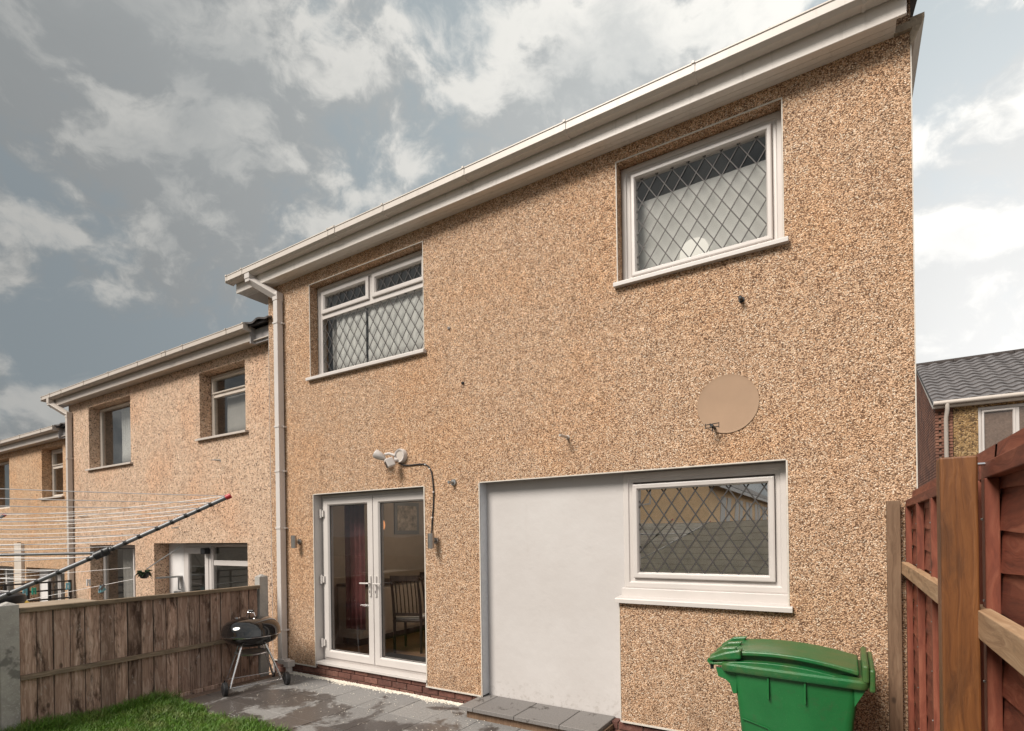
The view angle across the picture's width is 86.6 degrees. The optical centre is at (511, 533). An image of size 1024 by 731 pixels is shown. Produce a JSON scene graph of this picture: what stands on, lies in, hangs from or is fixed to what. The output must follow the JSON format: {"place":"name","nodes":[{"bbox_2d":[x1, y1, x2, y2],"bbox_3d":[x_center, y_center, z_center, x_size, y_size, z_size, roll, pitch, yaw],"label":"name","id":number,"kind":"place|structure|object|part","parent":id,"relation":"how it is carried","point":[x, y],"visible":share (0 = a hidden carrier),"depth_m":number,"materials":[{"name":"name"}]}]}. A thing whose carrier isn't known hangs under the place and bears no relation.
{"place":"outdoors","nodes":[
{"label":"outdoors","id":0,"kind":"place"},
{"bbox_2d":[0,689,291,730],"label":"grass","id":1,"kind":"structure","parent":0,"point":[154,711],"depth_m":5.18,"materials":[{"name":"green plant"}]},
{"bbox_2d":[180,672,530,730],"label":"patio","id":2,"kind":"structure","parent":0,"point":[299,710],"depth_m":5.58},
{"bbox_2d":[0,488,231,599],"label":"rotary airer","id":3,"kind":"object","parent":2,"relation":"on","point":[103,552],"visible":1,"depth_m":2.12,"materials":[{"name":"black plastic"}]},
{"bbox_2d":[220,610,290,696],"bbox_3d":[-3.078,1.361,6.446,0.728,0.908,0.650,-1,0,-36],"label":"barbecue","id":4,"kind":"object","parent":2,"relation":"on","point":[247,631],"visible":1,"depth_m":6.25,"materials":[{"name":"black metal"}]},
{"bbox_2d":[459,694,614,730],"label":"door step","id":5,"kind":"object","parent":2,"relation":"on","point":[526,715],"depth_m":4.97,"materials":[{"name":"grey concrete"}]},
{"bbox_2d":[707,636,875,730],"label":"wheelie bin","id":6,"kind":"object","parent":2,"relation":"on","point":[780,685],"visible":1,"depth_m":3.40,"materials":[{"name":"green plastic"}]},
{"bbox_2d":[936,455,981,730],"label":"timber post","id":7,"kind":"object","parent":2,"relation":"on","point":[958,589],"visible":1,"depth_m":1.51,"materials":[{"name":"brown wood"}]},
{"bbox_2d":[901,562,1023,675],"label":"timber rail","id":8,"kind":"object","parent":7,"relation":"attached to","point":[1001,636],"visible":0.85,"depth_m":1.34,"materials":[{"name":"brown wood"}]},
{"bbox_2d":[905,444,996,730],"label":"fence panel","id":9,"kind":"object","parent":8,"relation":"attached to","point":[923,641],"visible":0.46,"depth_m":3.01,"materials":[{"name":"red wood"}]},
{"bbox_2d":[980,428,1023,730],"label":"fence panel","id":10,"kind":"object","parent":8,"relation":"attached to","point":[1002,486],"visible":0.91,"depth_m":1.48,"materials":[{"name":"red wood"}]},
{"bbox_2d":[232,671,491,730],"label":"gravel","id":11,"kind":"structure","parent":0,"point":[421,697],"depth_m":6.16,"materials":[{"name":"beige gravel"}]},
{"bbox_2d":[336,575,424,645],"bbox_3d":[-1.793,1.177,8.792,0.490,0.882,2.190,-1,0,32],"label":"dining table","id":12,"kind":"object","parent":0,"point":[355,637],"visible":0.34,"depth_m":8.23,"materials":[{"name":"brown wood"}]},
{"bbox_3d":[-1.969,1.149,8.084,0.013,0.660,0.660,-1,0,32],"label":"cupboard door","id":13,"kind":"part","parent":12,"relation":"part of","materials":[{"name":"brown wood"}]},
{"bbox_3d":[-1.601,1.143,8.679,0.013,0.660,0.660,-1,0,32],"label":"cupboard door","id":14,"kind":"part","parent":12,"relation":"part of","materials":[{"name":"brown wood"}]},
{"bbox_2d":[0,0,1023,439],"label":"sky","id":15,"kind":"structure","parent":0,"point":[153,152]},
{"bbox_3d":[-6.622,0.972,7.332,0.220,0.130,0.220,-1,0,32],"label":"yellow bucket","id":16,"kind":"object","parent":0,"visible":0},
{"bbox_2d":[0,592,26,603],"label":"black tub","id":17,"kind":"object","parent":16,"relation":"on","point":[17,598],"visible":0.68,"depth_m":6.99,"materials":[{"name":"plastic"}]},
{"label":"side path ground","id":18,"kind":"structure","parent":0,"visible":0},
{"bbox_2d":[916,348,1023,487],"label":"detached house","id":19,"kind":"structure","parent":18,"relation":"on","point":[970,405],"depth_m":12.51,"materials":[{"name":"brick"},{"name":"tile"}]},
{"bbox_2d":[978,403,1023,452],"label":"window","id":20,"kind":"structure","parent":19,"relation":"in","point":[1015,407],"depth_m":12.00,"materials":[{"name":"white plastic"}]},
{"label":"garden soil","id":21,"kind":"structure","parent":0,"visible":0},
{"bbox_2d":[0,574,268,730],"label":"board fence","id":22,"kind":"object","parent":21,"relation":"on","point":[63,659],"visible":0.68,"depth_m":5.63,"materials":[{"name":"wood"},{"name":"concrete"}]},
{"bbox_2d":[19,598,95,607],"bbox_3d":[-4.730,0.731,5.549,0.700,0.015,0.750,-1,0,32],"label":"loose board","id":23,"kind":"object","parent":22,"relation":"on","point":[32,604],"visible":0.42,"depth_m":5.67,"materials":[{"name":"beige wood"}]},
{"bbox_2d":[225,0,924,730],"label":"terraced house","id":24,"kind":"structure","parent":21,"relation":"on","point":[585,566],"depth_m":4.72,"materials":[{"name":"stone"},{"name":"roof tile"},{"name":"white plastic"}]},
{"bbox_2d":[291,535,300,547],"bbox_3d":[-2.761,0.110,6.930,0.072,0.160,0.119,-1,0,32],"label":"wall light","id":25,"kind":"object","parent":24,"relation":"attached to","point":[294,541],"visible":1,"depth_m":6.88,"materials":[{"name":"metal"}]},
{"bbox_2d":[332,295,336,369],"bbox_3d":[-2.273,-2.527,6.970,0.109,1.100,0.036,-1,0,32],"label":"curtain","id":26,"kind":"object","parent":24,"relation":"hanging from","point":[334,299],"visible":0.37,"depth_m":6.97,"materials":[{"name":"grey fabric"}]},
{"bbox_2d":[319,495,374,664],"bbox_3d":[-2.029,0.561,6.674,0.912,2.013,0.141,-1,0,32],"label":"door","id":27,"kind":"structure","parent":24,"relation":"in","point":[328,503],"depth_m":6.81,"materials":[{"name":"white plastic"}]},
{"bbox_2d":[337,309,366,369],"bbox_3d":[-1.988,-2.392,6.718,0.538,0.820,0.022,-1,0,32],"label":"curtain","id":28,"kind":"object","parent":24,"relation":"hanging from","point":[353,342],"visible":0.65,"depth_m":6.71,"materials":[{"name":"white fabric"}]},
{"bbox_2d":[344,504,365,629],"bbox_3d":[-2.040,0.425,7.053,0.347,1.650,0.051,-1,0,32],"label":"curtain","id":29,"kind":"object","parent":24,"relation":"hanging from","point":[355,561],"visible":0.84,"depth_m":7.03,"materials":[{"name":"red fabric"}]},
{"bbox_2d":[317,250,423,374],"bbox_3d":[-1.676,-2.552,6.476,1.862,1.162,0.090,-1,0,32],"label":"window","id":30,"kind":"structure","parent":24,"relation":"in","point":[370,278],"depth_m":6.47,"materials":[{"name":"white plastic"}]},
{"bbox_2d":[373,449,406,467],"bbox_3d":[-1.352,-0.823,6.000,0.390,0.225,0.171,-1,0,2],"label":"twin security floodlight","id":31,"kind":"object","parent":24,"relation":"attached to","point":[399,455],"visible":1,"depth_m":5.99,"materials":[{"name":"white plastic"}]},
{"bbox_2d":[368,290,423,361],"bbox_3d":[-1.321,-2.401,6.305,0.987,0.820,0.022,-1,0,32],"label":"curtain","id":32,"kind":"object","parent":24,"relation":"hanging from","point":[402,328],"visible":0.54,"depth_m":6.32,"materials":[{"name":"white fabric"}]},
{"bbox_2d":[372,492,425,672],"bbox_3d":[-1.256,0.550,6.196,0.890,2.013,0.141,-1,0,32],"label":"door","id":33,"kind":"structure","parent":24,"relation":"in","point":[378,500],"depth_m":6.39,"materials":[{"name":"white plastic"}]},
{"bbox_2d":[385,652,425,661],"bbox_3d":[-1.256,1.606,6.771,1.300,0.010,0.530,-1,0,32],"label":"doormat","id":34,"kind":"object","parent":24,"relation":"on","point":[405,656],"visible":0.21,"depth_m":7.04,"materials":[{"name":"black rubber"}]},
{"bbox_2d":[394,502,418,533],"bbox_3d":[-1.794,-0.254,9.280,0.020,0.540,0.600,-1,0,32],"label":"picture","id":35,"kind":"object","parent":24,"relation":"attached to","point":[406,517],"visible":0.93,"depth_m":9.26,"materials":[{"name":"paper"}]},
{"bbox_2d":[390,575,424,653],"bbox_3d":[-1.376,1.089,7.452,0.436,1.050,0.534,-1,0,12],"label":"dining chair","id":36,"kind":"object","parent":24,"relation":"on","point":[405,617],"visible":0.88,"depth_m":7.27,"materials":[{"name":"brown wood"}]},
{"bbox_2d":[400,463,434,532],"bbox_3d":[-1.038,-0.394,5.911,0.488,0.820,0.031,-1,0,30],"label":"cable","id":37,"kind":"object","parent":24,"relation":"attached to","point":[432,485],"visible":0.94,"depth_m":5.80,"materials":[{"name":"black rubber"}]},
{"bbox_2d":[420,572,425,643],"bbox_3d":[-1.016,1.084,7.932,0.439,1.050,0.534,-1,0,32],"label":"dining chair","id":38,"kind":"object","parent":24,"relation":"on","point":[422,574],"visible":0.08,"depth_m":7.84,"materials":[{"name":"brown wood"}]},
{"bbox_2d":[428,533,438,548],"bbox_3d":[-0.839,0.082,5.741,0.072,0.160,0.119,-1,0,32],"label":"wall light","id":39,"kind":"object","parent":24,"relation":"attached to","point":[432,540],"visible":1,"depth_m":5.69,"materials":[{"name":"metal"}]},
{"bbox_2d":[447,479,456,485],"bbox_3d":[-0.625,-0.526,5.627,0.072,0.072,0.079,-1,0,32],"label":"pipe","id":40,"kind":"object","parent":24,"relation":"attached to","point":[452,482],"visible":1,"depth_m":5.63,"materials":[{"name":"white plastic"}]},
{"bbox_2d":[559,434,569,438],"bbox_3d":[0.470,-0.877,4.905,0.042,0.042,0.171,-1,0,32],"label":"overflow pipe","id":41,"kind":"object","parent":24,"relation":"attached to","point":[565,436],"visible":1,"depth_m":4.90,"materials":[{"name":"white plastic"}]},
{"bbox_2d":[680,237,708,259],"bbox_3d":[1.529,-2.347,4.560,0.240,0.250,0.067,-1,0,32],"label":"round lamp","id":42,"kind":"object","parent":24,"relation":"attached to","point":[688,247],"visible":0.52,"depth_m":4.53,"materials":[{"name":"white"}]},
{"bbox_2d":[621,110,782,279],"bbox_3d":[1.531,-2.696,4.485,1.284,1.037,0.090,-1,0,32],"label":"window","id":43,"kind":"structure","parent":24,"relation":"in","point":[770,126],"depth_m":4.42,"materials":[{"name":"white plastic"}]},
{"bbox_2d":[638,160,766,270],"bbox_3d":[1.599,-2.568,4.563,1.188,0.770,0.014,-1,0,32],"label":"curtain","id":44,"kind":"object","parent":24,"relation":"hanging from","point":[739,207],"visible":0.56,"depth_m":4.54,"materials":[{"name":"white fabric"}]},
{"bbox_2d":[623,462,787,593],"bbox_3d":[1.557,-0.031,4.493,1.302,1.007,0.090,-1,0,32],"label":"window","id":45,"kind":"structure","parent":24,"relation":"in","point":[728,535],"depth_m":4.45,"materials":[{"name":"white plastic"}]},
{"bbox_2d":[705,422,718,431],"bbox_3d":[1.573,-0.820,4.244,0.106,0.065,0.116,-1,0,32],"label":"dish bracket","id":46,"kind":"object","parent":24,"relation":"attached to","point":[712,426],"visible":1,"depth_m":4.21,"materials":[{"name":"grey metal"}]},
{"bbox_2d":[697,374,758,432],"bbox_3d":[1.680,-1.009,4.237,0.456,0.456,0.003,-1,0,32],"label":"satellite dish","id":47,"kind":"object","parent":24,"relation":"attached to","point":[729,403],"visible":0.98,"depth_m":4.23,"materials":[{"name":"beige metal"}]},
{"bbox_2d":[738,295,744,302],"bbox_3d":[1.752,-1.796,4.157,0.045,0.045,0.081,-1,0,32],"label":"overflow pipe","id":48,"kind":"object","parent":24,"relation":"attached to","point":[741,299],"visible":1,"depth_m":4.16,"materials":[{"name":"black plastic"}]},
{"bbox_2d":[886,500,903,730],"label":"timber post","id":49,"kind":"object","parent":24,"relation":"attached to","point":[894,601],"visible":1,"depth_m":3.63,"materials":[{"name":"brown wood"}]},
{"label":"neighbour ground","id":50,"kind":"structure","parent":0,"visible":0},
{"bbox_2d":[0,580,71,601],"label":"metal railing","id":51,"kind":"object","parent":50,"relation":"on","point":[49,590],"visible":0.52,"depth_m":10.61,"materials":[{"name":"black metal"}]},
{"bbox_2d":[5,568,123,577],"bbox_3d":[-9.153,0.803,9.201,4.791,0.308,0.208,-1,0,-10],"label":"washing line","id":52,"kind":"object","parent":51,"relation":"attached to","point":[68,572],"visible":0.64,"depth_m":9.47,"materials":[{"name":"white plastic"}]},
{"bbox_2d":[29,579,132,599],"bbox_3d":[-8.622,1.060,9.007,4.016,0.438,0.050,-1,0,-18],"label":"washing line","id":53,"kind":"object","parent":51,"relation":"attached to","point":[81,589],"visible":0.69,"depth_m":9.37,"materials":[{"name":"white plastic"}]},
{"bbox_2d":[98,584,105,593],"bbox_3d":[-7.103,0.966,9.423,0.085,0.167,0.128,-1,0,32],"label":"peg cluster","id":54,"kind":"object","parent":53,"relation":"hanging from","point":[102,589],"visible":1,"depth_m":9.39,"materials":[{"name":"blue plastic"}]},
{"bbox_2d":[40,316,275,674],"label":"terraced house","id":55,"kind":"structure","parent":50,"relation":"on","point":[174,400],"depth_m":9.08,"materials":[{"name":"pebbledash"},{"name":"glass"},{"name":"white plastic"}]},
{"bbox_2d":[100,401,129,466],"bbox_3d":[-7.416,-1.858,10.315,1.660,1.170,0.090,-1,0,32],"label":"window","id":56,"kind":"structure","parent":55,"relation":"in","point":[102,412],"depth_m":10.72,"materials":[{"name":"white plastic"}]},
{"bbox_2d":[103,545,135,599],"bbox_3d":[-7.321,1.279,10.319,1.780,2.095,0.090,-1,0,32],"label":"door frame","id":57,"kind":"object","parent":55,"relation":"in","point":[105,559],"depth_m":10.75,"materials":[{"name":"white plastic"}]},
{"bbox_2d":[122,408,130,462],"bbox_3d":[-7.293,-1.845,10.399,0.708,1.120,0.038,-1,0,32],"label":"curtain","id":58,"kind":"object","parent":55,"relation":"hanging from","point":[126,442],"visible":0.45,"depth_m":10.51,"materials":[{"name":"white fabric"}]},
{"bbox_2d":[123,548,134,597],"bbox_3d":[-7.346,1.236,10.576,0.957,1.880,0.037,-1,0,32],"label":"curtain","id":59,"kind":"object","parent":55,"relation":"hanging from","point":[128,569],"visible":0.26,"depth_m":10.68,"materials":[{"name":"white fabric"}]},
{"bbox_2d":[135,546,179,578],"bbox_3d":[-5.918,0.493,9.076,0.653,0.526,0.287,-1,0,-18],"label":"hanging plant","id":60,"kind":"object","parent":55,"relation":"hanging from","point":[143,575],"visible":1,"depth_m":9.01,"materials":[{"name":"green plant"}]},
{"bbox_2d":[156,575,182,592],"bbox_3d":[-5.727,0.880,9.123,0.240,0.305,0.358,-1,0,32],"label":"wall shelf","id":61,"kind":"object","parent":55,"relation":"attached to","point":[177,576],"depth_m":9.13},
{"bbox_2d":[184,544,210,591],"bbox_3d":[-5.211,1.238,9.055,0.820,2.115,0.080,-1,0,32],"label":"back door","id":62,"kind":"structure","parent":55,"relation":"in","point":[189,549],"depth_m":9.11,"materials":[{"name":"white plastic"}]},
{"bbox_2d":[200,548,209,553],"bbox_3d":[-4.974,0.292,8.804,0.130,0.100,0.096,-1,0,32],"label":"lamp","id":63,"kind":"object","parent":55,"relation":"attached to","point":[204,550],"visible":1,"depth_m":8.77,"materials":[{"name":"black plastic"}]},
{"bbox_2d":[211,367,244,435],"bbox_3d":[-4.271,-1.998,8.368,1.180,1.000,0.090,-1,0,32],"label":"window","id":64,"kind":"structure","parent":55,"relation":"in","point":[216,395],"depth_m":8.55,"materials":[{"name":"white plastic"}]},
{"bbox_2d":[211,544,247,588],"bbox_3d":[-4.276,1.100,8.479,1.380,1.865,0.074,-1,0,32],"label":"window","id":65,"kind":"structure","parent":55,"relation":"in","point":[214,562],"depth_m":8.73,"materials":[{"name":"white plastic"}]},
{"bbox_2d":[227,393,245,432],"bbox_3d":[-4.135,-1.850,8.422,0.957,0.640,0.011,-1,0,32],"label":"curtain","id":66,"kind":"object","parent":55,"relation":"hanging from","point":[236,415],"visible":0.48,"depth_m":8.55,"materials":[{"name":"white fabric"}]},
{"bbox_3d":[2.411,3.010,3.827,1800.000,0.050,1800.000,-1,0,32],"label":"ground","id":67,"kind":"structure","parent":0,"visible":0},
{"bbox_2d":[0,422,67,602],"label":"terraced house","id":68,"kind":"structure","parent":67,"relation":"on","point":[34,460],"depth_m":12.60,"materials":[{"name":"pebbledash"},{"name":"glass"},{"name":"white plastic"}]},
{"bbox_2d":[0,461,9,508],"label":"window","id":69,"kind":"structure","parent":68,"relation":"in","point":[4,463],"depth_m":14.04,"materials":[{"name":"white plastic"}]},
{"bbox_2d":[0,566,13,590],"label":"window","id":70,"kind":"structure","parent":68,"relation":"in","point":[7,567],"depth_m":14.07,"materials":[{"name":"white plastic"}]},
{"bbox_2d":[39,568,48,601],"bbox_3d":[-11.067,1.871,12.889,0.530,2.120,0.050,-1,0,32],"label":"back door","id":71,"kind":"structure","parent":68,"relation":"in","point":[44,586],"depth_m":12.87,"materials":[{"name":"white plastic"}]},
{"bbox_2d":[48,568,58,600],"bbox_3d":[-10.583,1.868,12.599,0.560,2.110,0.074,-1,0,32],"label":"window","id":72,"kind":"structure","parent":68,"relation":"in","point":[51,579],"depth_m":12.71,"materials":[{"name":"white plastic"}]},
{"bbox_2d":[52,448,62,496],"bbox_3d":[-10.027,-1.360,12.146,1.120,1.070,0.090,-1,0,32],"label":"window","id":73,"kind":"structure","parent":68,"relation":"in","point":[55,466],"depth_m":12.40,"materials":[{"name":"white plastic"}]},
{"bbox_2d":[59,573,63,599],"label":"window","id":74,"kind":"structure","parent":68,"relation":"in","point":[61,577],"depth_m":12.40,"materials":[{"name":"white plastic"}]}
]}

